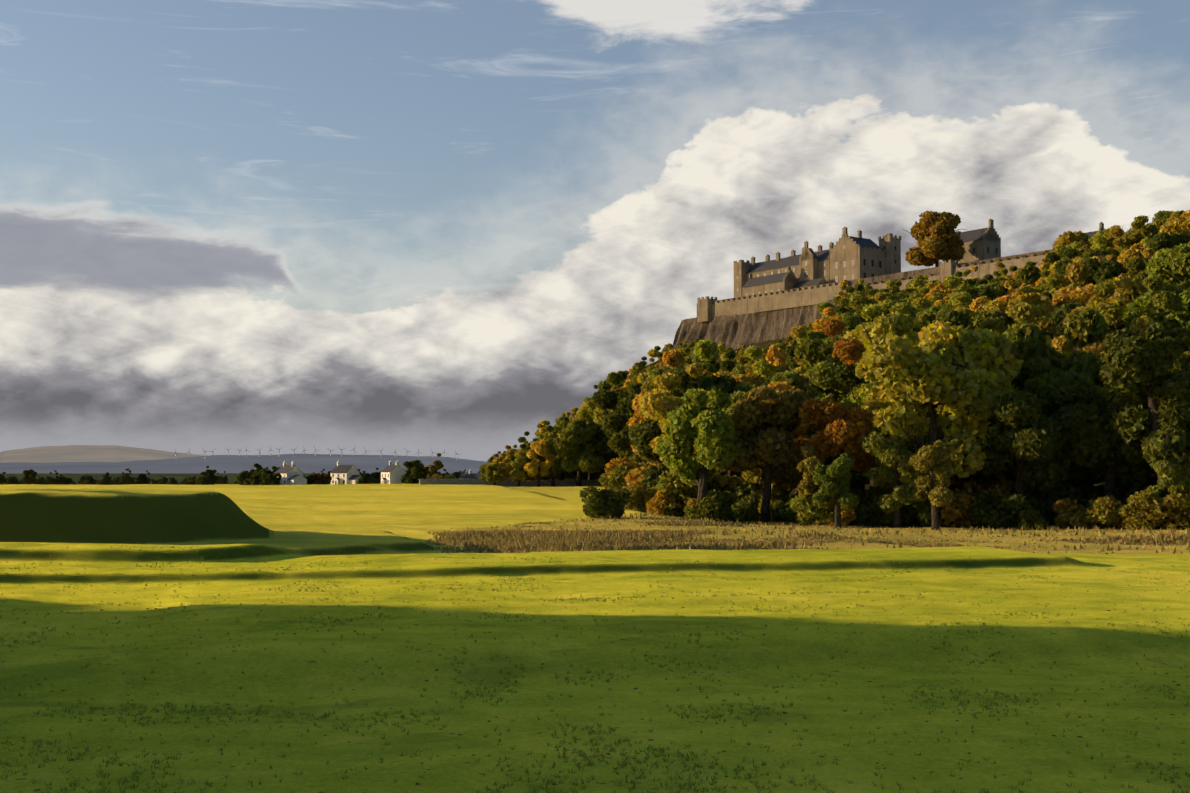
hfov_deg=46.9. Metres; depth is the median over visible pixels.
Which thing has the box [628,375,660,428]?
tree
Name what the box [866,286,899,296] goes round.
crag tree
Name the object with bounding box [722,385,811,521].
tree
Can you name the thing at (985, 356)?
tree
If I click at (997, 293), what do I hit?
tree
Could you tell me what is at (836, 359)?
tree
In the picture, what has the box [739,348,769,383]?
tree
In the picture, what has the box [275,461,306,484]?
house
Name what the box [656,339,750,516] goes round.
tree
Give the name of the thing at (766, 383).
tree
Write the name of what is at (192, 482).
garden shrub
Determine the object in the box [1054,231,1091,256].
crag tree
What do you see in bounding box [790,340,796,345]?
tree
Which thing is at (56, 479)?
tree
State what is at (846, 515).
shrub
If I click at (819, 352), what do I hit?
tree
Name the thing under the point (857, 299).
tree
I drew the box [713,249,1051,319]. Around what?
castle rock platform
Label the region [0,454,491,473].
wind farm ridge
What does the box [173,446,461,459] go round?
wind turbines
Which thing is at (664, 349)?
tree
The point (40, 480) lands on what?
tree
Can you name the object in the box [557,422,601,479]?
tree
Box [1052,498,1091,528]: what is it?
shrub
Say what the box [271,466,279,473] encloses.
garden tree
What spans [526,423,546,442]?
tree
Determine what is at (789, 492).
understory
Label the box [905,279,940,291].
crag tree
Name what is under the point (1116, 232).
tree
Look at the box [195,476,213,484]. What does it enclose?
garden shrub
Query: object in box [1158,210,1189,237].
tree
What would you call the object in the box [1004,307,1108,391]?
tree
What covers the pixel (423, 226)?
sky
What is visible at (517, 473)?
tree
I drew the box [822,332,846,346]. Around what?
tree
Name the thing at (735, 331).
castle crag
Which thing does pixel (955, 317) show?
tree
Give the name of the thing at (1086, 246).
tree
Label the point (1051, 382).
tree
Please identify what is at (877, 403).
tree
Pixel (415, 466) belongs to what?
garden tree
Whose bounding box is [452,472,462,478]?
tree
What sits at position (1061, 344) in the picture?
tree
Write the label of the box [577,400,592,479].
tree
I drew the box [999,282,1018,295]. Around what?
tree
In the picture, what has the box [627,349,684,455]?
tree
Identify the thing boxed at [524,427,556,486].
tree
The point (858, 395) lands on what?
tree
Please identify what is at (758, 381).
tree
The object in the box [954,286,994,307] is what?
tree
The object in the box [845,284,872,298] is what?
crag tree
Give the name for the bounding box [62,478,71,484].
tree
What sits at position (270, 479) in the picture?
garden shrub
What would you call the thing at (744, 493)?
understory
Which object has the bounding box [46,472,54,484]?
tree
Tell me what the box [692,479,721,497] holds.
understory
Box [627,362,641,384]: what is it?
tree
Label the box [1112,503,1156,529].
shrub
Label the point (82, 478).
tree
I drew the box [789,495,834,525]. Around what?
shrub
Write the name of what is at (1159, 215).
tree
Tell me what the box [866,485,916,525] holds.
understory
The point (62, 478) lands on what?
tree
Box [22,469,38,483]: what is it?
tree
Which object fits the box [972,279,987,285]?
tree
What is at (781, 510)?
shrub
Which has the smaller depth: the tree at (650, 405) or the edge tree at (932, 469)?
the edge tree at (932, 469)
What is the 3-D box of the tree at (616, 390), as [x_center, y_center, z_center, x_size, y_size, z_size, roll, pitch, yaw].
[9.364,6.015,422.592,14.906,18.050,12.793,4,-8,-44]
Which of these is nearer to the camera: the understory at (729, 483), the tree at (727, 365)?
the understory at (729, 483)
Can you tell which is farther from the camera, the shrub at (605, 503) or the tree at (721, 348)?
the tree at (721, 348)
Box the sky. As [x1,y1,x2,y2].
[0,0,1189,461]
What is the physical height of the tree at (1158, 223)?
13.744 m
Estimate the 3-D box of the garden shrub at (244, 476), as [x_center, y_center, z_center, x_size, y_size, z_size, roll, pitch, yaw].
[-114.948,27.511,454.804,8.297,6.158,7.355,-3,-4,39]
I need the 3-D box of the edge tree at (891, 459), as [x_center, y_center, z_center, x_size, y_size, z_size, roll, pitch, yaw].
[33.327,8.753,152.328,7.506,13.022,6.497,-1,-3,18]
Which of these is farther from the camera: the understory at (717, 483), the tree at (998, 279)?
the tree at (998, 279)
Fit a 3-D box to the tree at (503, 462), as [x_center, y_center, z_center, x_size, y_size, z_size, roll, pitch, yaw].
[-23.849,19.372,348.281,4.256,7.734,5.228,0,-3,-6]
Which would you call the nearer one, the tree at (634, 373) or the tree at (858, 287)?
the tree at (858, 287)
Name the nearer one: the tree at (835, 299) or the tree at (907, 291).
the tree at (835, 299)
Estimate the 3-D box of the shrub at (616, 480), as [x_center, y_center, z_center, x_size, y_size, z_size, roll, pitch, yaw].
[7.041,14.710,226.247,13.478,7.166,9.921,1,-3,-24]
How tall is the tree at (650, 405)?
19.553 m
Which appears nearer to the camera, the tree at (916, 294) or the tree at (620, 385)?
the tree at (916, 294)
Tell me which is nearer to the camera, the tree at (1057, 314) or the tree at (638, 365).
the tree at (1057, 314)
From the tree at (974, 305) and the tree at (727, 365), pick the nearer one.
the tree at (727, 365)
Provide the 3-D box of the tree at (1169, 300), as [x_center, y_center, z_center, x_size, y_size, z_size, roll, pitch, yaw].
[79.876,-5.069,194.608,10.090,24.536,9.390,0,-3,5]
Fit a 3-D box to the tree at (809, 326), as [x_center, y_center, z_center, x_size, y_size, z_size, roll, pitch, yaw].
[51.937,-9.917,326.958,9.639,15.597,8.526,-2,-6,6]
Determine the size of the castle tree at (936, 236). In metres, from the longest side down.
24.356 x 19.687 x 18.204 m
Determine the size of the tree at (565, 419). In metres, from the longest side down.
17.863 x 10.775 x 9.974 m
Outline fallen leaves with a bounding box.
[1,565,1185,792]
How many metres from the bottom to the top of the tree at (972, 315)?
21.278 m
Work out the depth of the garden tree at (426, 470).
518.70 m
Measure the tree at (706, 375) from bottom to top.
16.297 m
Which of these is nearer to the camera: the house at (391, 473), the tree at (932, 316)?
the tree at (932, 316)
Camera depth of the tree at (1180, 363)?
149.08 m
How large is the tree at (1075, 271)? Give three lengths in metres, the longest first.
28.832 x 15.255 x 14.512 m
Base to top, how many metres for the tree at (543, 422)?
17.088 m
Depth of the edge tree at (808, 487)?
153.85 m
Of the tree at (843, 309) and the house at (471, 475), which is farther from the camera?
the house at (471, 475)
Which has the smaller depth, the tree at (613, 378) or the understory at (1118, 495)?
the understory at (1118, 495)
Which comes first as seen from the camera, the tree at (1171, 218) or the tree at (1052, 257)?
the tree at (1171, 218)
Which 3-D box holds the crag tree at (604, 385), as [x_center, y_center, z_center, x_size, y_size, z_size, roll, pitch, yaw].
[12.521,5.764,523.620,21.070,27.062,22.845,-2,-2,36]
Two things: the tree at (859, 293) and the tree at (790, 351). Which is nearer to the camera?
the tree at (790, 351)
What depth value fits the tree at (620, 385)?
481.81 m
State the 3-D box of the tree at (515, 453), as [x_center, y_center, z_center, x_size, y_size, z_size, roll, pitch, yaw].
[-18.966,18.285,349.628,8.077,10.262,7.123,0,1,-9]
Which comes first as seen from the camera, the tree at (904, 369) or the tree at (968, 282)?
the tree at (904, 369)
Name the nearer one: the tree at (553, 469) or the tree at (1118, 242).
the tree at (1118, 242)
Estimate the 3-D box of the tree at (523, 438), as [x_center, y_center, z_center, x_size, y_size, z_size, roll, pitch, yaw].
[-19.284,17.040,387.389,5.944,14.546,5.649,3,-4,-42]
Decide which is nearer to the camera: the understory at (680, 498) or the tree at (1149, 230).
the understory at (680, 498)
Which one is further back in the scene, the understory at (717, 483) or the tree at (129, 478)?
the tree at (129, 478)
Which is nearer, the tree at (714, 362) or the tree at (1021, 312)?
the tree at (1021, 312)
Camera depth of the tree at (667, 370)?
290.94 m
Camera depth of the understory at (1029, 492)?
153.54 m
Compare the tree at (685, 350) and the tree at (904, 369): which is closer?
the tree at (904, 369)
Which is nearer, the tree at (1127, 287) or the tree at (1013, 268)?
the tree at (1127, 287)
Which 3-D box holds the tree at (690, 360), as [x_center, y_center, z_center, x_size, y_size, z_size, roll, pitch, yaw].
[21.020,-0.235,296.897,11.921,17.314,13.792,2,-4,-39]
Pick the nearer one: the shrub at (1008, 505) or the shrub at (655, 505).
the shrub at (1008, 505)
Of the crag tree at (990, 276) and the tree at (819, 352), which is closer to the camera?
the tree at (819, 352)
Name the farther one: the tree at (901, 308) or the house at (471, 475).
the house at (471, 475)
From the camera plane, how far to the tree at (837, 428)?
155.57 m
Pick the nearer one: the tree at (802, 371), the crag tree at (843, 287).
the tree at (802, 371)
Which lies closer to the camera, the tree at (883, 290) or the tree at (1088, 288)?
the tree at (1088, 288)
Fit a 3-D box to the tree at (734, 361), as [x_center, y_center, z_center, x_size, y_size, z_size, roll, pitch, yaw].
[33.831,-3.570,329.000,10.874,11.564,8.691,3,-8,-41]
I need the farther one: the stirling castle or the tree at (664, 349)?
the stirling castle
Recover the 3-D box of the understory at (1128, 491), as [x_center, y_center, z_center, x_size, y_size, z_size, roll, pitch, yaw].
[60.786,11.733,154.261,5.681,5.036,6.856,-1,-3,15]
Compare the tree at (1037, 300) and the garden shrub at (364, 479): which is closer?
the tree at (1037, 300)
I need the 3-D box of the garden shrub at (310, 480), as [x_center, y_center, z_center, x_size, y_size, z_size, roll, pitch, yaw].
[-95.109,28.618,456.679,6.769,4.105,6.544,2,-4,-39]
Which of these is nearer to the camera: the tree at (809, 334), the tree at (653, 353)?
the tree at (809, 334)
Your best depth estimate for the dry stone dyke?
338.63 m
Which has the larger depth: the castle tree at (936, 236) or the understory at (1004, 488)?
the castle tree at (936, 236)
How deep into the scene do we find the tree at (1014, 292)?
297.48 m
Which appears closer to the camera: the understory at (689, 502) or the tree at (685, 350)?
the understory at (689, 502)
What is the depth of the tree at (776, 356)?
179.23 m
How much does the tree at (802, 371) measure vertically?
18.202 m
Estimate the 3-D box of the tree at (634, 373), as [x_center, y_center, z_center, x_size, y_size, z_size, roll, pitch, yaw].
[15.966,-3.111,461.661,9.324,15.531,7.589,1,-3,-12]
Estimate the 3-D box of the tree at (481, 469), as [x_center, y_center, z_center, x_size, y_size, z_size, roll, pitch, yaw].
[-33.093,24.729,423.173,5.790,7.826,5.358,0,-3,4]
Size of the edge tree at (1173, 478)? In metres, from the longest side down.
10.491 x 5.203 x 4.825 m
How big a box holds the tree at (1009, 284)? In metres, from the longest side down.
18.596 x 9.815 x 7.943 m
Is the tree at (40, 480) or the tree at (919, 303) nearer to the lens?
the tree at (919, 303)
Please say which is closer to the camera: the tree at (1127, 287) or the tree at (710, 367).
the tree at (1127, 287)
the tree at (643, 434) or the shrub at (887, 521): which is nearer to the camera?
the shrub at (887, 521)
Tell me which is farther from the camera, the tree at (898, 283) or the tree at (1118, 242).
the tree at (898, 283)
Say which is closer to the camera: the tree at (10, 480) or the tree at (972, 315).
the tree at (972, 315)
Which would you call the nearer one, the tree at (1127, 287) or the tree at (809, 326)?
the tree at (1127, 287)
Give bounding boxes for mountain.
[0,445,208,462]
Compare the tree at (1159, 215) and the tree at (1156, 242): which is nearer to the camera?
the tree at (1156, 242)
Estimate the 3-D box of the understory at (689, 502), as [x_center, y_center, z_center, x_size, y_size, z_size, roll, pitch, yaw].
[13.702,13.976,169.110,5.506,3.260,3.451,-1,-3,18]
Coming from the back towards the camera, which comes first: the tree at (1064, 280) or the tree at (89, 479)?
the tree at (89, 479)
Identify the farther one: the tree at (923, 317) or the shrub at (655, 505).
the tree at (923, 317)
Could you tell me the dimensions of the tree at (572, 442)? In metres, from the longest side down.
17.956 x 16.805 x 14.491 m
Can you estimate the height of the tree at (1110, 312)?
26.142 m
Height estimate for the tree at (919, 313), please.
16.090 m
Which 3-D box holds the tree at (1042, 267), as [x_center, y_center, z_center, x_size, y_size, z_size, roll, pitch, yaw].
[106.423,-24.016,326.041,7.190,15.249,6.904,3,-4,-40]
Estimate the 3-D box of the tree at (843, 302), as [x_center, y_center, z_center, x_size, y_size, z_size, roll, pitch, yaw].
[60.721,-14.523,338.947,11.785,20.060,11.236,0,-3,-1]
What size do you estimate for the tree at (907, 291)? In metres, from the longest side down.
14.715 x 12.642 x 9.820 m
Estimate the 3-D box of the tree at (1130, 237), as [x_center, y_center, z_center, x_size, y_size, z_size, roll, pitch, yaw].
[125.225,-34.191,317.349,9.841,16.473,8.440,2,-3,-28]
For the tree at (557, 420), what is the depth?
401.55 m
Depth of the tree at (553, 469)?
340.24 m
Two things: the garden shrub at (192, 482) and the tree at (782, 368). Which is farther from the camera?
the garden shrub at (192, 482)
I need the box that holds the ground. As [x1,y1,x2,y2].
[0,338,1189,792]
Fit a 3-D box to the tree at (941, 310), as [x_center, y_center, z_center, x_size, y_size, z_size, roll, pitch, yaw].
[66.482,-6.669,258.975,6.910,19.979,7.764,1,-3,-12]
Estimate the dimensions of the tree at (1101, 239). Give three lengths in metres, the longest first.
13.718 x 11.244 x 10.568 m
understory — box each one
[655,470,720,514]
[683,498,696,509]
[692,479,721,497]
[707,475,757,505]
[721,482,762,519]
[748,479,791,494]
[758,495,782,521]
[760,488,796,521]
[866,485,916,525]
[956,479,1014,524]
[1024,486,1060,509]
[1032,482,1089,525]
[1079,482,1104,500]
[1087,491,1128,503]
[1115,482,1156,507]
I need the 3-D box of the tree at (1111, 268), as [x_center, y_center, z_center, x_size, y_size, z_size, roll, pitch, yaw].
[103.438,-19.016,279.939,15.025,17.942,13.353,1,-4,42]
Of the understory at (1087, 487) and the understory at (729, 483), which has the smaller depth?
the understory at (1087, 487)
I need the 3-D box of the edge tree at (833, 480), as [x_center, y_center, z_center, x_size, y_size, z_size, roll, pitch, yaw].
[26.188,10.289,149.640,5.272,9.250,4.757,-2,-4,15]
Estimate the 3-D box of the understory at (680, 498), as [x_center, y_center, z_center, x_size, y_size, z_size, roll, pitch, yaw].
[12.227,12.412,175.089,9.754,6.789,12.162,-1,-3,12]
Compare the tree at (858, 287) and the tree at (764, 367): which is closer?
the tree at (764, 367)
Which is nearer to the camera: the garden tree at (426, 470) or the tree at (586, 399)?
the tree at (586, 399)
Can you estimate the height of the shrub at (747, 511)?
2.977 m
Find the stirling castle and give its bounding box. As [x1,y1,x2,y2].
[697,218,1103,321]
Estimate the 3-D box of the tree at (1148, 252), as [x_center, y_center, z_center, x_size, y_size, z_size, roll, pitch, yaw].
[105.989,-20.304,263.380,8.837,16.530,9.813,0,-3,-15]
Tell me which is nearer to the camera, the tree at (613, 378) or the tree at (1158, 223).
the tree at (1158, 223)
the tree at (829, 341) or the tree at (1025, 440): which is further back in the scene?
the tree at (829, 341)
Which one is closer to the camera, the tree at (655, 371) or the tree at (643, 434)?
the tree at (643, 434)
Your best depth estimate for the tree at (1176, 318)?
197.44 m
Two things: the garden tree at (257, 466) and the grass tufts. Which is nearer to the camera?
the grass tufts
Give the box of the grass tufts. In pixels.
[0,544,1189,792]
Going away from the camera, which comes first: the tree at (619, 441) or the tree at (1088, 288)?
the tree at (1088, 288)
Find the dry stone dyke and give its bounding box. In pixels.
[418,478,601,486]
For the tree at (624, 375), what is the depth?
406.74 m
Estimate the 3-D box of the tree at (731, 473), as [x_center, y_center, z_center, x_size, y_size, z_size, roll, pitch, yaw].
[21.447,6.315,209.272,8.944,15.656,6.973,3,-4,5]
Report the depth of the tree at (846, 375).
168.59 m
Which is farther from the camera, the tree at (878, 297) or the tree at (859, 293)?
the tree at (859, 293)
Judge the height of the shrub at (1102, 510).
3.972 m
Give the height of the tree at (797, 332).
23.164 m
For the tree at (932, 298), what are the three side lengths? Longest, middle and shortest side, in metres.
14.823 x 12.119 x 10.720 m
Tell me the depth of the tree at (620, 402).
334.20 m
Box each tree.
[0,472,5,483]
[6,476,16,483]
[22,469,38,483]
[37,477,43,483]
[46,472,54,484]
[53,476,59,484]
[55,474,64,484]
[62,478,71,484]
[79,476,85,483]
[84,475,94,484]
[101,472,111,484]
[120,469,129,484]
[125,468,131,483]
[135,473,147,483]
[162,477,167,483]
[205,469,217,482]
[220,471,227,483]
[250,463,264,472]
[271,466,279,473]
[371,472,380,478]
[403,460,427,478]
[422,466,429,473]
[427,453,443,478]
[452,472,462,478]
[479,464,485,480]
[484,463,503,484]
[493,453,511,479]
[493,458,508,466]
[498,455,510,479]
[506,449,531,478]
[509,444,530,477]
[509,448,527,486]
[517,431,529,479]
[521,440,550,476]
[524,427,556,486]
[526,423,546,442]
[535,420,553,477]
[541,425,564,485]
[543,417,560,437]
[546,417,569,479]
[546,426,557,436]
[547,418,612,485]
[553,435,563,479]
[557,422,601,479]
[571,407,578,416]
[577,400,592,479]
[584,397,596,417]
[590,372,622,425]
[591,387,635,459]
[592,407,620,458]
[598,379,624,390]
[600,382,647,466]
[609,389,623,392]
[610,371,626,396]
[613,370,628,388]
[624,378,630,386]
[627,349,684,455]
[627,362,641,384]
[628,369,737,462]
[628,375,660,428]
[629,366,643,378]
[632,364,649,371]
[636,349,659,382]
[638,372,721,483]
[639,356,647,366]
[639,366,653,382]
[641,347,671,383]
[650,346,662,362]
[652,361,672,375]
[653,343,673,368]
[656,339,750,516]
[657,348,675,374]
[657,370,726,411]
[663,363,703,465]
[665,356,707,369]
[682,347,690,353]
[697,359,720,373]
[701,372,721,383]
[706,358,719,368]
[713,386,734,476]
[714,370,765,386]
[716,358,744,364]
[718,344,732,361]
[720,350,735,371]
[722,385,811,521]
[725,383,756,475]
[728,364,746,373]
[735,345,777,390]
[736,351,744,362]
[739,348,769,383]
[741,429,793,518]
[747,348,822,494]
[761,345,796,382]
[761,376,807,386]
[765,344,788,378]
[765,344,789,381]
[770,361,838,493]
[777,366,819,391]
[778,326,821,391]
[786,344,803,370]
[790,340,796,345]
[793,445,825,522]
[794,338,868,401]
[794,357,803,366]
[795,317,878,525]
[795,322,813,338]
[796,302,832,343]
[800,347,839,369]
[806,307,835,338]
[807,363,861,488]
[810,450,859,527]
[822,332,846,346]
[823,296,847,318]
[824,297,849,319]
[828,315,868,383]
[830,304,865,341]
[831,379,885,492]
[833,280,847,297]
[833,284,846,306]
[834,286,854,309]
[838,307,853,313]
[840,291,865,316]
[840,304,882,484]
[841,324,924,415]
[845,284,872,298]
[847,292,900,314]
[850,284,863,311]
[851,314,873,323]
[853,279,863,293]
[855,310,995,526]
[861,418,918,527]
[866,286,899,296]
[872,292,886,311]
[876,302,921,323]
[878,289,898,292]
[885,280,902,300]
[890,288,915,297]
[894,280,905,298]
[899,298,910,304]
[902,320,1025,520]
[903,210,966,266]
[905,279,931,309]
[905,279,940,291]
[909,275,924,300]
[909,437,956,529]
[913,307,984,331]
[914,313,936,326]
[915,309,925,317]
[915,314,927,328]
[917,283,953,297]
[919,287,928,294]
[923,303,973,329]
[924,276,934,289]
[928,275,972,322]
[928,293,950,306]
[932,309,946,322]
[934,296,949,305]
[948,284,1002,301]
[952,306,1012,328]
[954,271,962,277]
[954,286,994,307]
[957,271,968,283]
[959,279,976,288]
[967,266,983,279]
[967,305,982,330]
[969,295,1014,329]
[972,265,1069,330]
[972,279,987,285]
[976,338,1072,526]
[978,292,1056,325]
[978,301,1047,333]
[985,273,1001,280]
[985,281,1002,288]
[989,261,1007,279]
[989,277,1014,290]
[996,280,1015,300]
[999,280,1005,286]
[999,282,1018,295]
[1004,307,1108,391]
[1006,265,1017,279]
[1007,261,1034,290]
[1007,271,1023,297]
[1007,368,1114,482]
[1008,338,1070,472]
[1019,276,1044,290]
[1019,283,1053,294]
[1033,259,1111,357]
[1033,265,1046,285]
[1039,272,1046,284]
[1040,269,1059,288]
[1040,292,1052,304]
[1043,252,1060,263]
[1043,302,1085,336]
[1045,256,1098,286]
[1050,286,1061,302]
[1051,285,1094,307]
[1051,335,1071,352]
[1052,328,1152,496]
[1053,240,1087,255]
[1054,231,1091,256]
[1054,241,1063,249]
[1054,247,1088,284]
[1060,248,1107,259]
[1063,275,1183,341]
[1064,282,1123,365]
[1065,335,1106,386]
[1073,258,1128,288]
[1080,240,1089,248]
[1083,284,1094,298]
[1090,228,1119,257]
[1091,226,1141,267]
[1094,315,1153,411]
[1099,322,1189,527]
[1100,233,1124,255]
[1110,242,1145,266]
[1114,215,1148,252]
[1122,288,1189,336]
[1126,223,1158,280]
[1128,275,1189,328]
[1141,231,1189,270]
[1142,248,1154,257]
[1142,432,1189,521]
[1144,244,1189,283]
[1152,210,1184,236]
[1153,211,1183,228]
[1153,248,1170,255]
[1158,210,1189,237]
[1166,216,1175,221]
[1169,252,1189,289]
[1169,351,1189,372]
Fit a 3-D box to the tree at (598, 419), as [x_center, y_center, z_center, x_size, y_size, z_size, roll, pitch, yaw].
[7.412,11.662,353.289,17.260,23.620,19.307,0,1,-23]
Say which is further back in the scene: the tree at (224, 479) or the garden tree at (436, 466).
the tree at (224, 479)
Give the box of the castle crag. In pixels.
[673,300,835,350]
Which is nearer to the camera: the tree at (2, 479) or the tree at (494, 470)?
the tree at (494, 470)
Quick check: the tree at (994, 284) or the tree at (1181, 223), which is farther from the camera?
the tree at (994, 284)
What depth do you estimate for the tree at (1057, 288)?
293.77 m
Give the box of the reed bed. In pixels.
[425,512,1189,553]
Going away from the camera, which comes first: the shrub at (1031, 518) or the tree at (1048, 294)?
the shrub at (1031, 518)
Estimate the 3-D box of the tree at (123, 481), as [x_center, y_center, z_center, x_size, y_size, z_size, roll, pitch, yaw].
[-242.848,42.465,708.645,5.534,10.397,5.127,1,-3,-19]
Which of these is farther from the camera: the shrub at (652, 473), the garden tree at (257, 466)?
the garden tree at (257, 466)
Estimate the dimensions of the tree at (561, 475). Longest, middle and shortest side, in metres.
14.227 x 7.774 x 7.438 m
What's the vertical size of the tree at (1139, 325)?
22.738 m
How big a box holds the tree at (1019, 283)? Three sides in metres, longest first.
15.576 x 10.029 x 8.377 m
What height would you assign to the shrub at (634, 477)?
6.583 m
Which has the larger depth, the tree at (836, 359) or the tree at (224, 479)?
the tree at (224, 479)
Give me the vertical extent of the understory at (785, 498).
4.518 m
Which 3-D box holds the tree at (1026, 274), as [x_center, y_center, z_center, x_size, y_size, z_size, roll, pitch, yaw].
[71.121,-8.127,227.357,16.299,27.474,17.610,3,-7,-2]
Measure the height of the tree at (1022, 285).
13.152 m
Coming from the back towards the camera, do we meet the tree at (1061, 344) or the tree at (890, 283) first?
the tree at (890, 283)
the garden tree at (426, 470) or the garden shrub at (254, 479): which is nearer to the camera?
the garden shrub at (254, 479)
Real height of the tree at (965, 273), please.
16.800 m
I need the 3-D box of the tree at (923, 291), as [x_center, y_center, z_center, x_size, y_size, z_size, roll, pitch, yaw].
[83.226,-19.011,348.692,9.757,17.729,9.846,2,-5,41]
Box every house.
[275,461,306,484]
[330,461,361,483]
[381,460,405,483]
[458,470,483,479]
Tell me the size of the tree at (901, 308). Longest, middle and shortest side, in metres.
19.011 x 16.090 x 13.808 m
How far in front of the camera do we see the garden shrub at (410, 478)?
486.74 m
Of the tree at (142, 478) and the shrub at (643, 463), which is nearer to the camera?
the shrub at (643, 463)
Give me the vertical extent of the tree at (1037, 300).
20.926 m
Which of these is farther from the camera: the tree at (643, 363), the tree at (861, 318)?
the tree at (643, 363)
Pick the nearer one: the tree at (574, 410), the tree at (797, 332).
the tree at (797, 332)
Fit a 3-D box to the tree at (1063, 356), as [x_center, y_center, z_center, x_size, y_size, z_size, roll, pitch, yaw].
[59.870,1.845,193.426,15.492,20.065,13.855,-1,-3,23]
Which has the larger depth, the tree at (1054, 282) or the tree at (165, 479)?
the tree at (165, 479)
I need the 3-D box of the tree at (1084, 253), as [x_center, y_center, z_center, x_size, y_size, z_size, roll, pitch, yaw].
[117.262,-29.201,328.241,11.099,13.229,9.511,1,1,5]
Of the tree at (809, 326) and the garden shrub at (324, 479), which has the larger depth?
the garden shrub at (324, 479)
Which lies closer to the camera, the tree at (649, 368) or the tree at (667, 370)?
the tree at (667, 370)
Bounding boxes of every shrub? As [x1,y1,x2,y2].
[185,479,195,484]
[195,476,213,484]
[235,470,257,484]
[248,468,272,484]
[260,473,281,484]
[305,476,316,484]
[307,474,331,483]
[358,475,369,483]
[367,478,379,483]
[401,473,420,483]
[433,474,456,478]
[579,486,631,518]
[598,461,614,485]
[603,457,663,488]
[605,464,645,490]
[615,467,646,507]
[617,485,661,512]
[627,457,649,465]
[633,463,669,509]
[645,489,684,516]
[683,489,737,521]
[722,501,759,523]
[769,499,797,523]
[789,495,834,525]
[824,503,856,525]
[873,500,909,526]
[907,499,944,526]
[938,489,1001,527]
[966,492,1031,528]
[1017,509,1049,529]
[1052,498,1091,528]
[1069,495,1121,528]
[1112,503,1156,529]
[1126,490,1189,529]
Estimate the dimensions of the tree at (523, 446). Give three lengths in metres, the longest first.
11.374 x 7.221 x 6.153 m
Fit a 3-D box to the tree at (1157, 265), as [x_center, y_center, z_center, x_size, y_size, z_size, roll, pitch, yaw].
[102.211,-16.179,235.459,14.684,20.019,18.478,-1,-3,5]
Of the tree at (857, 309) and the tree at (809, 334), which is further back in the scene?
the tree at (809, 334)
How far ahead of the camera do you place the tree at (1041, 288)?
298.69 m
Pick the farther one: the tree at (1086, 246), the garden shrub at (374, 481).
the garden shrub at (374, 481)
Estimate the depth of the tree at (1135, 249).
287.47 m
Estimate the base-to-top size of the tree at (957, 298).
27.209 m
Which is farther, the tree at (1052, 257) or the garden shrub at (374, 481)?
the garden shrub at (374, 481)
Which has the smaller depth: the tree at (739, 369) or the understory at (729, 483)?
the understory at (729, 483)
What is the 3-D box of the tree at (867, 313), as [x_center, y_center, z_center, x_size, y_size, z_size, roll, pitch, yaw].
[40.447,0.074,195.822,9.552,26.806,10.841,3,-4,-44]
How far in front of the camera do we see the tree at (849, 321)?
232.43 m
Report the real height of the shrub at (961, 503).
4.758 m
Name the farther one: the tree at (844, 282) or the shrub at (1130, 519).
the tree at (844, 282)
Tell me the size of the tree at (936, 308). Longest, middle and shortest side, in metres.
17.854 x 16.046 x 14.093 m
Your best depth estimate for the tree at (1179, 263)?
224.71 m
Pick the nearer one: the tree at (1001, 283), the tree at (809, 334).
the tree at (809, 334)
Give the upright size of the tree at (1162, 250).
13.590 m
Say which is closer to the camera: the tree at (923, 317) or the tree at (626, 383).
the tree at (923, 317)
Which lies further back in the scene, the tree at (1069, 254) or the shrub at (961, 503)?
the tree at (1069, 254)
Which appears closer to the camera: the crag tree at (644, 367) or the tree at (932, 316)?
the tree at (932, 316)

